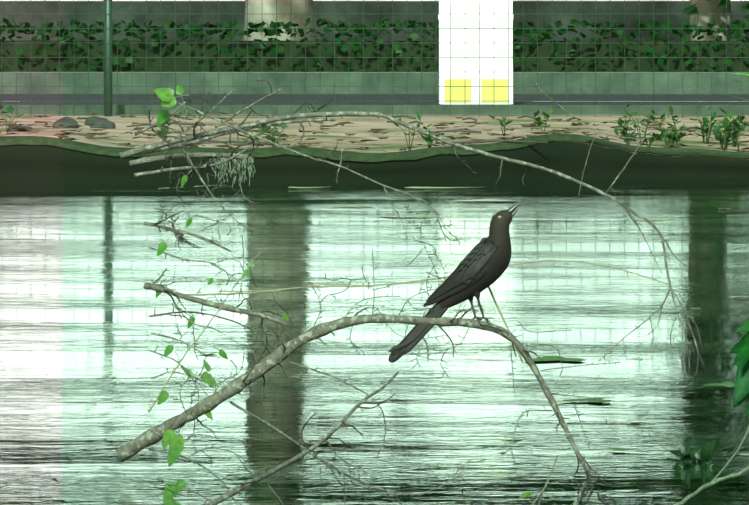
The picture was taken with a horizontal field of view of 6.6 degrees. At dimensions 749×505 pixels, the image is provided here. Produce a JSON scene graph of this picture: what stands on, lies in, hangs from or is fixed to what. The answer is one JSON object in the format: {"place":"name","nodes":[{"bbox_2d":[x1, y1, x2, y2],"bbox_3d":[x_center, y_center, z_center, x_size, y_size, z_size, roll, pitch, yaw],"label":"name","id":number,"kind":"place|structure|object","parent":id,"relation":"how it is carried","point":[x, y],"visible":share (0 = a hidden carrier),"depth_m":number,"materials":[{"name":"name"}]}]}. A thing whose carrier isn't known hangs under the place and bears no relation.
{"place":"outdoors","nodes":[
{"label":"outdoors","id":0,"kind":"place"},
{"bbox_2d":[242,0,315,40],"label":"road tree","id":1,"kind":"object","parent":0,"point":[261,11],"depth_m":47.42,"materials":[{"name":"brown plant"}]},
{"bbox_2d":[0,177,748,504],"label":"pond water","id":2,"kind":"structure","parent":0,"point":[82,263],"depth_m":14.12,"materials":[{"name":"green liquid"}]},
{"bbox_2d":[289,187,318,187],"bbox_3d":[-0.266,-0.269,26.549,0.176,0.003,0.127,0,2,1],"label":"water ripple","id":3,"kind":"object","parent":2,"relation":"on","point":[303,187],"depth_m":26.51},
{"bbox_2d":[325,205,368,206],"bbox_3d":[-0.090,-0.172,23.962,0.187,0.004,0.150,-1,2,-24],"label":"water ripple","id":4,"kind":"object","parent":2,"relation":"on","point":[348,205],"depth_m":24.01},
{"bbox_2d":[173,95,552,494],"bbox_3d":[0.197,0.105,9.242,1.052,0.644,1.521,0,2,1],"label":"mulberry twig and leaf stalks","id":5,"kind":"object","parent":2,"relation":"on","point":[213,277],"depth_m":9.96,"materials":[{"name":"green plant"}]},
{"bbox_2d":[116,81,703,504],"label":"branches","id":6,"kind":"object","parent":2,"relation":"on","point":[232,388],"depth_m":10.02,"materials":[{"name":"wood"}]},
{"bbox_2d":[155,109,288,419],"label":"clinging leaves","id":7,"kind":"object","parent":6,"relation":"on","point":[163,116],"depth_m":10.01,"materials":[{"name":"green plant"}]},
{"bbox_2d":[164,107,281,390],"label":"clinging leaf stalks","id":8,"kind":"object","parent":6,"relation":"attached to","point":[198,311],"depth_m":10.01,"materials":[{"name":"green plant"}]},
{"bbox_2d":[210,156,255,186],"bbox_3d":[-0.223,-0.128,10.161,0.072,0.050,0.020,0,2,1],"label":"beard lichen clump","id":9,"kind":"object","parent":6,"relation":"on","point":[244,161],"depth_m":10.16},
{"bbox_2d":[154,84,531,497],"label":"leaves","id":10,"kind":"object","parent":6,"relation":"attached to","point":[170,438],"depth_m":9.91,"materials":[{"name":"green plant"}]},
{"bbox_2d":[144,77,699,504],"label":"twigs","id":11,"kind":"object","parent":6,"relation":"attached to","point":[180,238],"depth_m":10.03,"materials":[{"name":"wood"}]},
{"bbox_2d":[388,202,521,362],"bbox_3d":[0.125,0.046,10.000,0.208,0.249,0.056,0,2,1],"label":"bird","id":12,"kind":"object","parent":6,"relation":"on","point":[483,264],"depth_m":9.99,"materials":[{"name":"black"}]},
{"bbox_2d":[400,215,435,216],"bbox_3d":[0.110,-0.128,22.773,0.230,0.003,0.167,0,2,1],"label":"water ripple","id":13,"kind":"object","parent":2,"relation":"on","point":[419,215],"depth_m":22.82},
{"bbox_2d":[404,187,468,187],"bbox_3d":[0.290,-0.268,26.537,0.340,0.003,0.211,0,2,1],"label":"water ripple","id":14,"kind":"object","parent":2,"relation":"on","point":[436,187],"depth_m":26.52},
{"bbox_2d":[192,208,748,474],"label":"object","id":15,"kind":"object","parent":2,"relation":"on","point":[503,436],"depth_m":10.94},
{"bbox_2d":[459,199,510,200],"bbox_3d":[0.427,-0.199,24.662,0.265,0.003,0.180,0,2,1],"label":"water ripple","id":16,"kind":"object","parent":2,"relation":"on","point":[485,200],"depth_m":24.70},
{"bbox_2d":[532,356,734,450],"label":"floating leaves","id":17,"kind":"object","parent":2,"relation":"on","point":[553,358],"depth_m":12.47,"materials":[{"name":"green plant"}]},
{"bbox_2d":[638,218,672,219],"bbox_3d":[0.963,-0.118,22.486,0.158,0.003,0.116,0,2,1],"label":"water ripple","id":18,"kind":"object","parent":2,"relation":"on","point":[658,218],"depth_m":22.51},
{"bbox_2d":[673,462,685,467],"bbox_3d":[0.482,0.339,10.222,0.023,0.017,0.017,0,2,1],"label":"algae clump","id":19,"kind":"object","parent":2,"relation":"on","point":[680,465],"depth_m":10.22,"materials":[{"name":"green plant"}]},
{"bbox_2d":[670,435,716,461],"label":"leaves","id":20,"kind":"object","parent":2,"relation":"on","point":[704,451],"depth_m":10.35,"materials":[{"name":"green plant"}]},
{"bbox_2d":[681,447,708,461],"bbox_3d":[0.514,0.333,10.374,0.053,0.040,0.037,1,2,18],"label":"algae clump","id":21,"kind":"object","parent":2,"relation":"on","point":[687,458],"depth_m":10.37,"materials":[{"name":"green plant"}]},
{"bbox_2d":[649,426,748,504],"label":"branch","id":22,"kind":"object","parent":2,"relation":"on","point":[715,480],"depth_m":9.13,"materials":[{"name":"green plant"}]},
{"bbox_2d":[701,460,715,467],"bbox_3d":[0.530,0.339,10.240,0.023,0.019,0.019,1,2,23],"label":"algae clump","id":23,"kind":"object","parent":2,"relation":"on","point":[709,463],"depth_m":10.24,"materials":[{"name":"green plant"}]},
{"bbox_2d":[0,17,748,71],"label":"hedge","id":24,"kind":"object","parent":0,"point":[545,49],"depth_m":41.98,"materials":[{"name":"green plant"}]},
{"bbox_2d":[0,131,748,181],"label":"bank","id":25,"kind":"structure","parent":0,"point":[19,162],"depth_m":27.75,"materials":[{"name":"soil"}]},
{"bbox_2d":[0,133,748,161],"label":"bank edge","id":26,"kind":"object","parent":25,"relation":"on","point":[416,154],"visible":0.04,"depth_m":27.71,"materials":[{"name":"green plant"}]},
{"bbox_2d":[0,112,748,151],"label":"leaf litter","id":27,"kind":"object","parent":25,"relation":"on","point":[361,141],"visible":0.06,"depth_m":29.26,"materials":[{"name":"brown plant"}]},
{"bbox_2d":[0,104,748,150],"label":"bank weeds","id":28,"kind":"object","parent":25,"relation":"on","point":[539,121],"depth_m":28.88,"materials":[{"name":"green plant"}]},
{"bbox_2d":[0,1,748,40],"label":"hedge","id":29,"kind":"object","parent":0,"point":[350,13],"depth_m":61.92,"materials":[{"name":"green plant"}]},
{"bbox_2d":[0,114,748,149],"bbox_3d":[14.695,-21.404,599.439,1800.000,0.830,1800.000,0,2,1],"label":"ground","id":30,"kind":"structure","parent":0,"point":[361,126],"depth_m":31.06,"materials":[{"name":"soil"}]},
{"bbox_2d":[9,125,32,131],"bbox_3d":[-1.633,-0.565,29.662,0.110,0.044,0.092,1,2,25],"label":"bank stone","id":31,"kind":"object","parent":30,"relation":"on","point":[25,128],"visible":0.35,"depth_m":29.63,"materials":[{"name":"grey stone"}]},
{"bbox_2d":[53,119,78,127],"bbox_3d":[-1.460,-0.601,30.538,0.125,0.067,0.088,0,2,1],"label":"bank stone","id":32,"kind":"object","parent":30,"relation":"on","point":[67,122],"visible":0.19,"depth_m":30.51,"materials":[{"name":"grey stone"}]},
{"bbox_2d":[85,116,107,125],"bbox_3d":[-1.339,-0.622,31.150,0.122,0.072,0.087,0,2,1],"label":"bank stone","id":33,"kind":"object","parent":30,"relation":"on","point":[89,120],"depth_m":31.13,"materials":[{"name":"grey stone"}]},
{"bbox_2d":[90,120,115,128],"bbox_3d":[-1.291,-0.602,30.670,0.123,0.058,0.100,0,2,1],"label":"bank stone","id":34,"kind":"object","parent":30,"relation":"on","point":[106,124],"depth_m":30.63,"materials":[{"name":"grey stone"}]},
{"bbox_2d":[0,73,748,93],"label":"wall","id":35,"kind":"structure","parent":30,"relation":"on","point":[346,79],"depth_m":41.51,"materials":[{"name":"concrete"}]},
{"bbox_2d":[0,0,748,117],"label":"wire fence","id":36,"kind":"object","parent":30,"relation":"on","point":[107,57],"depth_m":33.40,"materials":[{"name":"green"}]},
{"bbox_2d":[0,105,748,114],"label":"grass strip","id":37,"kind":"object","parent":30,"relation":"on","point":[397,109],"depth_m":34.00,"materials":[{"name":"plant"}]},
{"bbox_2d":[0,115,748,144],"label":"fallen sticks","id":38,"kind":"object","parent":30,"relation":"on","point":[320,122],"visible":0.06,"depth_m":29.31,"materials":[{"name":"brown wood"}]},
{"bbox_2d":[0,94,748,104],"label":"road","id":39,"kind":"structure","parent":0,"point":[238,99],"depth_m":38.90,"materials":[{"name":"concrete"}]},
{"bbox_2d":[438,0,512,104],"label":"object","id":40,"kind":"object","parent":39,"relation":"on","point":[465,42],"depth_m":36.05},
{"bbox_2d":[533,101,748,101],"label":"road line","id":41,"kind":"object","parent":39,"relation":"on","point":[641,101],"visible":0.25,"depth_m":37.73,"materials":[{"name":"paint"}]},
{"bbox_2d":[0,72,748,72],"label":"wall","id":42,"kind":"structure","parent":0,"point":[366,72],"depth_m":41.79,"materials":[{"name":"grey concrete"}]},
{"bbox_2d":[683,4,744,35],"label":"leaf","id":43,"kind":"object","parent":42,"relation":"on","point":[689,8],"depth_m":45.46,"materials":[{"name":"green plant"}]},
{"bbox_2d":[687,0,748,40],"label":"leaves","id":44,"kind":"object","parent":42,"relation":"on","point":[722,3],"visible":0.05,"depth_m":46.12,"materials":[{"name":"green plant"}]},
{"bbox_2d":[0,0,748,0],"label":"white building walls","id":45,"kind":"structure","parent":0,"point":[352,0],"depth_m":61.98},
{"bbox_2d":[148,252,666,504],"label":"twigs","id":46,"kind":"object","parent":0,"point":[332,285],"depth_m":10.26,"materials":[{"name":"wood"}]},
{"bbox_2d":[689,0,733,40],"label":"road tree","id":47,"kind":"object","parent":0,"point":[709,12],"depth_m":47.63,"materials":[{"name":"brown plant"}]},
{"bbox_2d":[726,73,748,226],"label":"leaves","id":48,"kind":"object","parent":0,"point":[741,98],"depth_m":7.59,"materials":[{"name":"green plant"}]},
{"bbox_2d":[729,319,748,415],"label":"leaves","id":49,"kind":"object","parent":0,"point":[740,348],"depth_m":9.58,"materials":[{"name":"green plant"}]}
]}

